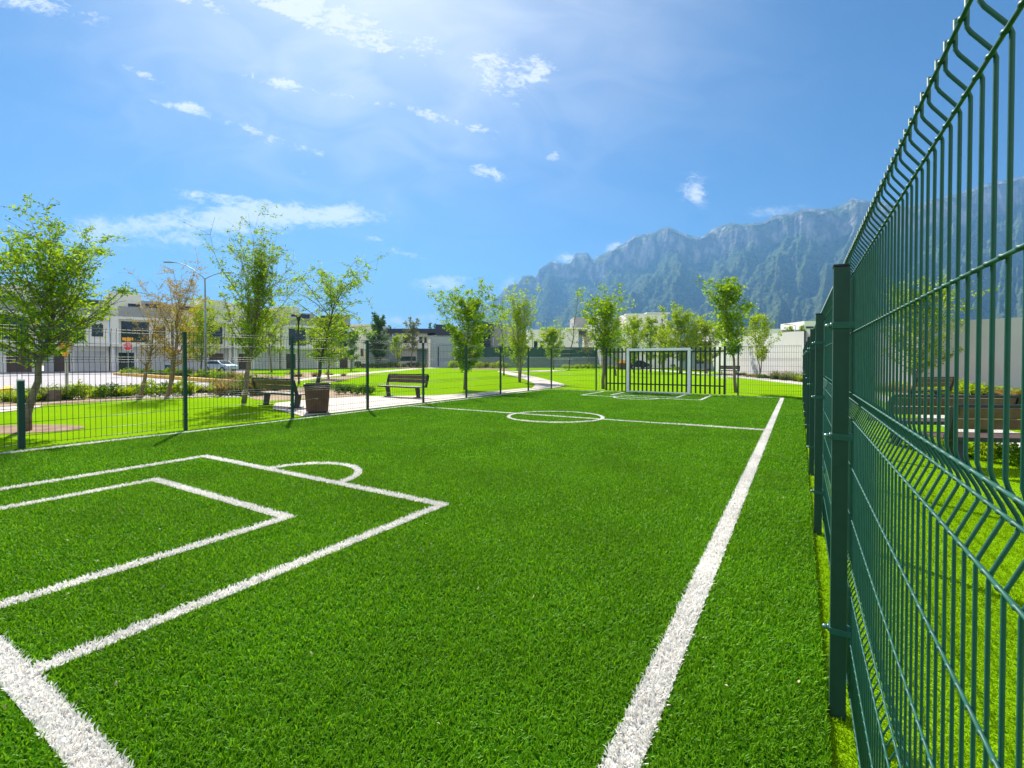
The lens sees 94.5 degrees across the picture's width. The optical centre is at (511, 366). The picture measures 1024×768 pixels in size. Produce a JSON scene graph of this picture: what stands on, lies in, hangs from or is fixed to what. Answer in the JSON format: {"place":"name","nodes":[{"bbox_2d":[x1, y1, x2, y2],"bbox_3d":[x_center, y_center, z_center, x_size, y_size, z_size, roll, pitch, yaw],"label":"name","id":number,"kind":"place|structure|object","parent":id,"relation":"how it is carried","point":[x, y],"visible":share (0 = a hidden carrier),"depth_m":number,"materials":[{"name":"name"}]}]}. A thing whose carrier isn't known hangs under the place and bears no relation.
{"place":"outdoors","nodes":[
{"label":"outdoors","id":0,"kind":"place"},
{"bbox_2d":[0,285,41,372],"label":"house","id":1,"kind":"structure","parent":0,"point":[8,367],"depth_m":57.24,"materials":[{"name":"white paint"}]},
{"bbox_2d":[6,352,31,371],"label":"door","id":2,"kind":"structure","parent":1,"relation":"in","point":[13,367],"depth_m":57.51,"materials":[{"name":"brown"}]},
{"bbox_2d":[0,369,244,388],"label":"street","id":3,"kind":"structure","parent":0,"point":[47,378],"depth_m":37.69,"materials":[{"name":"asphalt"}]},
{"bbox_2d":[122,337,132,376],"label":"stop sign","id":4,"kind":"object","parent":3,"relation":"on","point":[128,344],"visible":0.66,"depth_m":43.93,"materials":[{"name":"red"}]},
{"bbox_2d":[203,360,237,370],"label":"parked car","id":5,"kind":"object","parent":3,"relation":"on","point":[217,364],"visible":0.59,"depth_m":61.31,"materials":[{"name":"silver metal"}]},
{"bbox_2d":[194,371,296,382],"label":"planting island","id":6,"kind":"structure","parent":0,"point":[259,375],"depth_m":45.55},
{"bbox_2d":[113,372,230,382],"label":"kerb","id":7,"kind":"structure","parent":6,"relation":"on","point":[175,377],"depth_m":39.02,"materials":[{"name":"yellow paint"}]},
{"bbox_2d":[163,261,233,377],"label":"street light","id":8,"kind":"object","parent":6,"relation":"on","point":[205,327],"visible":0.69,"depth_m":40.88,"materials":[{"name":"grey"}]},
{"bbox_2d":[172,295,237,372],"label":"tree","id":9,"kind":"object","parent":6,"relation":"on","point":[199,316],"visible":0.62,"depth_m":45.95,"materials":[{"name":"green plant"}]},
{"bbox_2d":[311,373,373,381],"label":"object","id":10,"kind":"object","parent":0,"point":[340,378],"visible":0.67,"depth_m":39.23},
{"bbox_2d":[309,306,350,378],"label":"tree","id":11,"kind":"object","parent":10,"relation":"on","point":[340,349],"visible":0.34,"depth_m":39.01,"materials":[{"name":"green plant"}]},
{"bbox_2d":[297,367,446,380],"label":"garden path","id":12,"kind":"structure","parent":0,"point":[364,373],"depth_m":57.95,"materials":[{"name":"concrete"}]},
{"bbox_2d":[351,324,399,366],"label":"house","id":13,"kind":"structure","parent":0,"point":[359,344],"depth_m":97.92,"materials":[{"name":"white paint"}]},
{"bbox_2d":[0,388,832,767],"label":"artificial turf","id":14,"kind":"structure","parent":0,"point":[428,643],"depth_m":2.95,"materials":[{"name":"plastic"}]},
{"bbox_2d":[0,389,780,767],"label":"pitch line backing","id":15,"kind":"object","parent":14,"relation":"on","point":[642,723],"visible":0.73,"depth_m":2.35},
{"bbox_2d":[0,389,783,767],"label":"pitch lines","id":16,"kind":"object","parent":14,"relation":"on","point":[104,757],"visible":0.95,"depth_m":2.80,"materials":[{"name":"paint"}]},
{"bbox_2d":[626,348,691,393],"bbox_3d":[6.893,0.187,22.220,2.920,2.078,0.660,1,1,31],"label":"goal","id":17,"kind":"object","parent":14,"relation":"on","point":[663,349],"visible":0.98,"depth_m":21.82,"materials":[{"name":"white paint"}]},
{"bbox_2d":[0,367,1023,767],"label":"lawn","id":18,"kind":"structure","parent":0,"point":[200,411],"depth_m":10.75,"materials":[{"name":"plant"}]},
{"bbox_2d":[0,424,83,433],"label":"tree pit","id":19,"kind":"object","parent":18,"relation":"on","point":[8,429],"visible":0.86,"depth_m":10.84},
{"bbox_2d":[0,193,144,430],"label":"tree","id":20,"kind":"object","parent":19,"relation":"on","point":[49,278],"visible":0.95,"depth_m":10.45,"materials":[{"name":"green plant"}]},
{"bbox_2d":[44,290,109,371],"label":"house","id":21,"kind":"structure","parent":18,"relation":"on","point":[78,353],"depth_m":61.92,"materials":[{"name":"white paint"}]},
{"bbox_2d":[54,352,69,370],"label":"door","id":22,"kind":"structure","parent":21,"relation":"in","point":[56,365],"depth_m":60.30,"materials":[{"name":"brown"}]},
{"bbox_2d":[74,351,105,370],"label":"garage door","id":23,"kind":"structure","parent":21,"relation":"in","point":[94,366],"depth_m":62.26,"materials":[{"name":"metal"}]},
{"bbox_2d":[0,389,242,405],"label":"planting bed","id":24,"kind":"object","parent":18,"relation":"on","point":[64,402],"visible":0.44,"depth_m":18.67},
{"bbox_2d":[0,386,15,401],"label":"shrub","id":25,"kind":"object","parent":24,"relation":"on","point":[7,394],"visible":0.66,"depth_m":17.64,"materials":[{"name":"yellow plant"}]},
{"bbox_2d":[46,389,61,400],"bbox_3d":[-17.463,1.081,18.066,0.367,0.450,0.331,0,1,0],"label":"utility box","id":26,"kind":"object","parent":24,"relation":"on","point":[51,394],"visible":0.72,"depth_m":17.93,"materials":[{"name":"brown metal"}]},
{"bbox_2d":[59,341,70,386],"bbox_3d":[-18.997,0.105,20.184,0.400,2.340,0.160,0,1,-15],"label":"warning sign","id":27,"kind":"object","parent":24,"relation":"on","point":[65,354],"visible":0.41,"depth_m":20.15,"materials":[{"name":"metal"}]},
{"bbox_2d":[70,379,93,398],"bbox_3d":[-17.111,0.934,18.848,0.664,0.884,0.674,0,1,-21],"label":"shrub","id":28,"kind":"object","parent":24,"relation":"on","point":[84,394],"visible":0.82,"depth_m":18.77,"materials":[{"name":"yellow plant"}]},
{"bbox_2d":[92,384,113,397],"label":"shrub","id":29,"kind":"object","parent":24,"relation":"on","point":[98,390],"visible":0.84,"depth_m":19.30,"materials":[{"name":"green plant"}]},
{"bbox_2d":[96,382,123,397],"bbox_3d":[-16.656,0.990,19.553,0.939,0.774,1.026,1,1,36],"label":"shrub","id":30,"kind":"object","parent":24,"relation":"on","point":[104,386],"visible":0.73,"depth_m":19.49,"materials":[{"name":"green plant"}]},
{"bbox_2d":[119,382,138,397],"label":"shrub","id":31,"kind":"object","parent":24,"relation":"on","point":[129,389],"visible":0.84,"depth_m":19.64,"materials":[{"name":"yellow plant"}]},
{"bbox_2d":[121,299,183,397],"bbox_3d":[-14.512,-0.717,19.139,1.736,4.070,1.912,0,1,19],"label":"bare tree","id":32,"kind":"object","parent":24,"relation":"on","point":[142,388],"visible":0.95,"depth_m":19.00,"materials":[{"name":"beige plant"}]},
{"bbox_2d":[144,383,166,395],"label":"shrub","id":33,"kind":"object","parent":24,"relation":"on","point":[156,388],"visible":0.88,"depth_m":20.33,"materials":[{"name":"green plant"}]},
{"bbox_2d":[118,243,208,396],"bbox_3d":[-14.300,-1.869,19.959,2.795,6.350,3.683,0,1,-27],"label":"bare tree","id":34,"kind":"object","parent":24,"relation":"on","point":[191,281],"visible":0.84,"depth_m":19.72,"materials":[{"name":"beige plant"}]},
{"bbox_2d":[167,378,196,394],"bbox_3d":[-14.534,0.911,20.931,0.977,0.866,0.962,0,1,9],"label":"shrub","id":35,"kind":"object","parent":24,"relation":"on","point":[177,389],"visible":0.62,"depth_m":20.75,"materials":[{"name":"green plant"}]},
{"bbox_2d":[202,376,239,395],"bbox_3d":[-12.812,0.842,20.776,1.662,0.870,1.662,0,1,-18],"label":"shrub","id":36,"kind":"object","parent":24,"relation":"on","point":[220,384],"visible":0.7,"depth_m":20.64,"materials":[{"name":"green plant"}]},
{"bbox_2d":[218,382,243,395],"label":"shrub","id":37,"kind":"object","parent":24,"relation":"on","point":[232,388],"visible":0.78,"depth_m":20.62,"materials":[{"name":"green plant"}]},
{"bbox_2d":[104,292,171,370],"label":"house","id":38,"kind":"structure","parent":18,"relation":"on","point":[129,302],"depth_m":65.09,"materials":[{"name":"white paint"}]},
{"bbox_2d":[119,353,133,370],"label":"door","id":39,"kind":"structure","parent":38,"relation":"in","point":[123,354],"depth_m":64.79,"materials":[{"name":"grey glass"}]},
{"bbox_2d":[121,321,148,341],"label":"window","id":40,"kind":"structure","parent":38,"relation":"in","point":[127,326],"depth_m":64.98,"materials":[{"name":"black glass"}]},
{"bbox_2d":[138,352,167,369],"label":"garage door","id":41,"kind":"structure","parent":38,"relation":"in","point":[161,362],"depth_m":67.14,"materials":[{"name":"metal"}]},
{"bbox_2d":[167,299,231,369],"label":"house","id":42,"kind":"structure","parent":18,"relation":"on","point":[220,352],"depth_m":71.94,"materials":[{"name":"beige paint"}]},
{"bbox_2d":[176,352,203,369],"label":"garage door","id":43,"kind":"structure","parent":42,"relation":"in","point":[191,362],"depth_m":70.27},
{"bbox_2d":[196,325,222,343],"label":"window","id":44,"kind":"structure","parent":42,"relation":"in","point":[219,332],"depth_m":71.98,"materials":[{"name":"black glass"}]},
{"bbox_2d":[183,204,310,402],"bbox_3d":[-9.393,-2.268,17.124,3.075,7.233,3.552,0,1,0],"label":"tree","id":45,"kind":"object","parent":18,"relation":"on","point":[257,283],"visible":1,"depth_m":17.34,"materials":[{"name":"green plant"}]},
{"bbox_2d":[228,303,281,369],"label":"house","id":46,"kind":"structure","parent":18,"relation":"on","point":[237,351],"depth_m":75.51,"materials":[{"name":"white paint"}]},
{"bbox_2d":[254,353,276,368],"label":"garage door","id":47,"kind":"structure","parent":46,"relation":"in","point":[257,365],"depth_m":77.39,"materials":[{"name":"metal"}]},
{"bbox_2d":[235,301,294,371],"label":"tree","id":48,"kind":"object","parent":18,"relation":"on","point":[274,339],"visible":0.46,"depth_m":59.22,"materials":[{"name":"green plant"}]},
{"bbox_2d":[0,324,551,448],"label":"fence","id":49,"kind":"object","parent":18,"relation":"on","point":[21,422],"visible":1,"depth_m":10.88,"materials":[{"name":"metal"}]},
{"bbox_2d":[270,306,318,368],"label":"house","id":50,"kind":"structure","parent":18,"relation":"on","point":[290,330],"depth_m":80.65,"materials":[{"name":"white paint"}]},
{"bbox_2d":[289,329,305,345],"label":"window","id":51,"kind":"structure","parent":50,"relation":"in","point":[292,332],"depth_m":80.41,"materials":[{"name":"black glass"}]},
{"bbox_2d":[300,353,315,367],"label":"garage door","id":52,"kind":"structure","parent":50,"relation":"in","point":[302,355],"depth_m":82.06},
{"bbox_2d":[296,316,300,383],"bbox_3d":[-13.506,-1.019,29.988,0.300,4.302,0.285,0,1,0],"label":"park lamp","id":53,"kind":"object","parent":18,"relation":"on","point":[298,319],"visible":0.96,"depth_m":29.95,"materials":[{"name":"black metal"}]},
{"bbox_2d":[249,387,364,400],"bbox_3d":[-11.152,1.227,24.195,4.721,0.001,12.274,-1,1,-34],"label":"planting bed","id":54,"kind":"object","parent":18,"relation":"on","point":[332,393],"visible":0.33,"depth_m":20.86,"materials":[{"name":"soil"}]},
{"bbox_2d":[274,252,388,382],"bbox_3d":[-11.913,-3.285,31.801,7.218,8.857,7.577,0,1,13],"label":"tree","id":55,"kind":"object","parent":18,"relation":"on","point":[333,296],"visible":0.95,"depth_m":31.55,"materials":[{"name":"green plant"}]},
{"bbox_2d":[318,314,353,367],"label":"house","id":56,"kind":"structure","parent":18,"relation":"on","point":[347,364],"depth_m":86.52,"materials":[{"name":"white paint"}]},
{"bbox_2d":[341,329,360,370],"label":"tree","id":57,"kind":"object","parent":18,"relation":"on","point":[357,338],"visible":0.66,"depth_m":66.95,"materials":[{"name":"green plant"}]},
{"bbox_2d":[359,367,426,368],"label":"planting bed","id":58,"kind":"object","parent":18,"relation":"on","point":[391,367],"depth_m":94.28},
{"bbox_2d":[361,311,390,365],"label":"tree","id":59,"kind":"object","parent":58,"relation":"on","point":[378,324],"visible":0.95,"depth_m":94.21,"materials":[{"name":"green plant"}]},
{"bbox_2d":[387,333,407,367],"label":"tree","id":60,"kind":"object","parent":58,"relation":"on","point":[395,339],"visible":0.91,"depth_m":90.03,"materials":[{"name":"green plant"}]},
{"bbox_2d":[402,317,426,366],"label":"tree","id":61,"kind":"object","parent":58,"relation":"on","point":[414,333],"visible":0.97,"depth_m":94.40,"materials":[{"name":"green plant"}]},
{"bbox_2d":[273,388,544,415],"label":"paved walk","id":62,"kind":"structure","parent":18,"relation":"on","point":[345,406],"depth_m":17.71,"materials":[{"name":"concrete"}]},
{"bbox_2d":[251,377,304,408],"bbox_3d":[-7.695,0.855,15.775,2.310,0.962,0.701,1,1,31],"label":"park bench","id":63,"kind":"object","parent":62,"relation":"on","point":[283,383],"visible":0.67,"depth_m":15.54,"materials":[{"name":"black metal"}]},
{"bbox_2d":[303,383,330,413],"bbox_3d":[-5.768,0.931,14.035,0.730,0.860,0.730,0,1,-22],"label":"litter bin","id":64,"kind":"object","parent":62,"relation":"on","point":[317,403],"visible":0.88,"depth_m":13.75,"materials":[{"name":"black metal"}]},
{"bbox_2d":[377,373,428,397],"bbox_3d":[-4.571,0.795,19.869,2.310,0.962,0.701,1,1,31],"label":"park bench","id":65,"kind":"object","parent":62,"relation":"on","point":[417,378],"visible":0.82,"depth_m":19.99,"materials":[{"name":"black metal"}]},
{"bbox_2d":[386,325,461,366],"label":"house","id":66,"kind":"structure","parent":18,"relation":"on","point":[438,331],"depth_m":105.91,"materials":[{"name":"grey paint"}]},
{"bbox_2d":[428,337,454,366],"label":"house","id":67,"kind":"structure","parent":18,"relation":"on","point":[434,350],"depth_m":95.96,"materials":[{"name":"grey paint"}]},
{"bbox_2d":[426,276,510,389],"bbox_3d":[-2.336,-1.737,24.690,4.592,5.934,3.585,0,1,0],"label":"tree","id":68,"kind":"object","parent":18,"relation":"on","point":[469,313],"visible":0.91,"depth_m":24.44,"materials":[{"name":"green plant"}]},
{"bbox_2d":[462,322,493,346],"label":"house","id":69,"kind":"structure","parent":18,"relation":"on","point":[488,343],"depth_m":111.90,"materials":[{"name":"grey paint"}]},
{"bbox_2d":[489,310,513,374],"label":"tree","id":70,"kind":"object","parent":18,"relation":"on","point":[502,343],"visible":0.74,"depth_m":47.26,"materials":[{"name":"green plant"}]},
{"bbox_2d":[494,325,526,346],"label":"house","id":71,"kind":"structure","parent":18,"relation":"on","point":[497,331],"depth_m":117.90,"materials":[{"name":"grey paint"}]},
{"bbox_2d":[503,336,525,370],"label":"tree","id":72,"kind":"object","parent":18,"relation":"on","point":[516,362],"visible":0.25,"depth_m":66.84,"materials":[{"name":"green plant"}]},
{"bbox_2d":[497,279,540,381],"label":"tree","id":73,"kind":"object","parent":18,"relation":"on","point":[519,338],"visible":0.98,"depth_m":32.88,"materials":[{"name":"green plant"}]},
{"bbox_2d":[472,347,595,367],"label":"garden wall","id":74,"kind":"structure","parent":18,"relation":"on","point":[575,355],"depth_m":92.01,"materials":[{"name":"green paint"}]},
{"bbox_2d":[533,318,570,369],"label":"tree","id":75,"kind":"object","parent":18,"relation":"on","point":[550,337],"visible":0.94,"depth_m":73.99,"materials":[{"name":"green plant"}]},
{"bbox_2d":[526,317,598,346],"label":"house","id":76,"kind":"structure","parent":18,"relation":"on","point":[581,322],"depth_m":103.94,"materials":[{"name":"white paint"}]},
{"bbox_2d":[564,287,582,369],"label":"bare tree","id":77,"kind":"object","parent":18,"relation":"on","point":[576,309],"visible":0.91,"depth_m":71.35,"materials":[{"name":"green plant"}]},
{"bbox_2d":[574,330,598,368],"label":"tree","id":78,"kind":"object","parent":18,"relation":"on","point":[586,343],"visible":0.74,"depth_m":83.15,"materials":[{"name":"green plant"}]},
{"bbox_2d":[575,281,635,387],"bbox_3d":[5.057,-1.690,25.223,3.474,5.843,2.953,0,1,0],"label":"tree","id":79,"kind":"object","parent":18,"relation":"on","point":[605,335],"visible":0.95,"depth_m":25.08,"materials":[{"name":"green plant"}]},
{"bbox_2d":[609,323,622,375],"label":"tree","id":80,"kind":"object","parent":18,"relation":"on","point":[617,343],"visible":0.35,"depth_m":46.06,"materials":[{"name":"green plant"}]},
{"bbox_2d":[619,313,650,363],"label":"tree","id":81,"kind":"object","parent":18,"relation":"on","point":[634,323],"visible":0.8,"depth_m":55.97,"materials":[{"name":"green plant"}]},
{"bbox_2d":[595,312,681,367],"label":"house","id":82,"kind":"structure","parent":18,"relation":"on","point":[658,315],"depth_m":86.37,"materials":[{"name":"white paint"}]},
{"bbox_2d":[638,316,661,371],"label":"tree","id":83,"kind":"object","parent":18,"relation":"on","point":[648,323],"visible":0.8,"depth_m":59.01,"materials":[{"name":"green plant"}]},
{"bbox_2d":[649,329,672,368],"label":"tree","id":84,"kind":"object","parent":18,"relation":"on","point":[658,337],"visible":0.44,"depth_m":55.98,"materials":[{"name":"green plant"}]},
{"bbox_2d":[605,346,725,393],"bbox_3d":[7.133,0.146,22.538,5.596,2.150,0.075,1,1,31],"label":"palisade fence","id":85,"kind":"object","parent":18,"relation":"on","point":[677,384],"visible":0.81,"depth_m":22.44,"materials":[{"name":"teal"}]},
{"bbox_2d":[552,345,801,395],"bbox_3d":[7.123,0.163,22.725,11.550,2.230,0.128,1,1,31],"label":"fence","id":86,"kind":"object","parent":18,"relation":"on","point":[595,369],"visible":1,"depth_m":20.92,"materials":[{"name":"metal"}]},
{"bbox_2d":[654,301,710,373],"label":"tree","id":87,"kind":"object","parent":18,"relation":"on","point":[678,323],"visible":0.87,"depth_m":52.89,"materials":[{"name":"green plant"}]},
{"bbox_2d":[670,329,725,368],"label":"house","id":88,"kind":"structure","parent":18,"relation":"on","point":[693,362],"depth_m":70.01,"materials":[{"name":"grey paint"}]},
{"bbox_2d":[695,274,758,392],"bbox_3d":[10.361,-1.601,22.982,2.828,5.710,2.193,-1,1,-35],"label":"tree","id":89,"kind":"object","parent":18,"relation":"on","point":[727,297],"visible":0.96,"depth_m":22.63,"materials":[{"name":"green plant"}]},
{"bbox_2d":[733,327,780,336],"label":"house","id":90,"kind":"structure","parent":18,"relation":"on","point":[771,332],"depth_m":87.93,"materials":[{"name":"grey paint"}]},
{"bbox_2d":[781,321,815,332],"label":"house","id":91,"kind":"structure","parent":18,"relation":"on","point":[808,325],"depth_m":90.41,"materials":[{"name":"white paint"}]},
{"bbox_2d":[635,368,1019,450],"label":"footpath","id":92,"kind":"structure","parent":18,"relation":"on","point":[800,383],"depth_m":32.66,"materials":[{"name":"concrete"}]},
{"bbox_2d":[684,319,725,373],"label":"tree","id":93,"kind":"object","parent":92,"relation":"on","point":[706,332],"visible":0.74,"depth_m":52.90,"materials":[{"name":"green plant"}]},
{"bbox_2d":[741,312,781,374],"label":"tree","id":94,"kind":"object","parent":92,"relation":"on","point":[759,340],"visible":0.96,"depth_m":40.42,"materials":[{"name":"green plant"}]},
{"bbox_2d":[716,373,1015,398],"bbox_3d":[24.838,1.041,36.522,10.098,0.001,46.157,0,1,10],"label":"planting bed","id":95,"kind":"object","parent":18,"relation":"on","point":[877,383],"depth_m":22.67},
{"bbox_2d":[93,374,766,397],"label":"gravel","id":96,"kind":"structure","parent":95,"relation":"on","point":[162,396],"depth_m":20.25,"materials":[{"name":"gravel"}]},
{"bbox_2d":[878,274,999,386],"bbox_3d":[23.700,-2.131,27.236,5.546,6.672,5.195,0,1,0],"label":"tree","id":97,"kind":"object","parent":95,"relation":"on","point":[936,322],"visible":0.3,"depth_m":26.76,"materials":[{"name":"green plant"}]},
{"bbox_2d":[711,317,1021,388],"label":"boundary wall","id":98,"kind":"structure","parent":18,"relation":"on","point":[794,338],"depth_m":28.00,"materials":[{"name":"paint"}]},
{"bbox_2d":[802,0,1023,767],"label":"fence","id":99,"kind":"object","parent":18,"relation":"on","point":[843,372],"visible":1,"depth_m":1.01,"materials":[{"name":"metal"}]},
{"bbox_2d":[898,377,953,394],"bbox_3d":[15.315,0.849,17.504,1.910,0.962,0.701,0,1,-14],"label":"park bench","id":100,"kind":"object","parent":18,"relation":"on","point":[942,384],"visible":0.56,"depth_m":17.28,"materials":[{"name":"wood"}]},
{"bbox_2d":[868,394,1020,446],"bbox_3d":[7.884,0.978,8.705,2.110,0.962,0.701,0,1,7],"label":"park bench","id":101,"kind":"object","parent":18,"relation":"on","point":[1015,400],"visible":0.16,"depth_m":8.45,"materials":[{"name":"wood"}]},
{"bbox_2d":[918,404,1020,469],"bbox_3d":[7.221,1.004,6.905,1.910,0.962,0.701,0,1,7],"label":"park bench","id":102,"kind":"object","parent":18,"relation":"on","point":[1015,417],"visible":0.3,"depth_m":6.71,"materials":[{"name":"wood"}]},
{"bbox_2d":[959,382,1002,394],"bbox_3d":[20.427,0.991,20.495,1.447,0.691,1.425,0,1,2],"label":"shrub","id":103,"kind":"object","parent":18,"relation":"on","point":[984,386],"visible":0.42,"depth_m":20.41,"materials":[{"name":"green plant"}]},
{"bbox_2d":[973,442,1002,461],"bbox_3d":[7.401,1.278,7.362,0.333,0.465,0.338,1,1,34],"label":"shrub","id":104,"kind":"object","parent":18,"relation":"on","point":[983,457],"visible":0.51,"depth_m":7.32,"materials":[{"name":"green plant"}]},
{"bbox_2d":[993,442,1019,462],"bbox_3d":[7.561,1.315,7.233,0.400,0.405,0.437,1,1,39],"label":"shrub","id":105,"kind":"object","parent":18,"relation":"on","point":[1010,448],"visible":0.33,"depth_m":7.24,"materials":[{"name":"green plant"}]},
{"bbox_2d":[1002,445,1019,468],"bbox_3d":[7.400,1.305,6.847,0.418,0.454,0.431,0,1,-6],"label":"shrub","id":106,"kind":"object","parent":18,"relation":"on","point":[1015,458],"visible":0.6,"depth_m":6.90,"materials":[{"name":"green plant"}]},
{"bbox_2d":[0,0,1023,343],"label":"sky","id":107,"kind":"structure","parent":0,"point":[461,142],"materials":[{"name":"blue"}]},
{"bbox_2d":[501,372,563,387],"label":"branch path","id":108,"kind":"structure","parent":0,"point":[538,382],"depth_m":32.33,"materials":[{"name":"concrete"}]},
{"bbox_2d":[457,176,1023,347],"bbox_3d":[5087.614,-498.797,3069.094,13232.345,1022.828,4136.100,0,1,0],"label":"mountains","id":109,"kind":"structure","parent":0,"point":[781,266],"depth_m":2292.48,"materials":[{"name":"stone"}]},
{"bbox_2d":[803,408,1023,767],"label":"lawn grass","id":110,"kind":"structure","parent":0,"point":[969,642],"depth_m":2.94,"materials":[{"name":"plant"}]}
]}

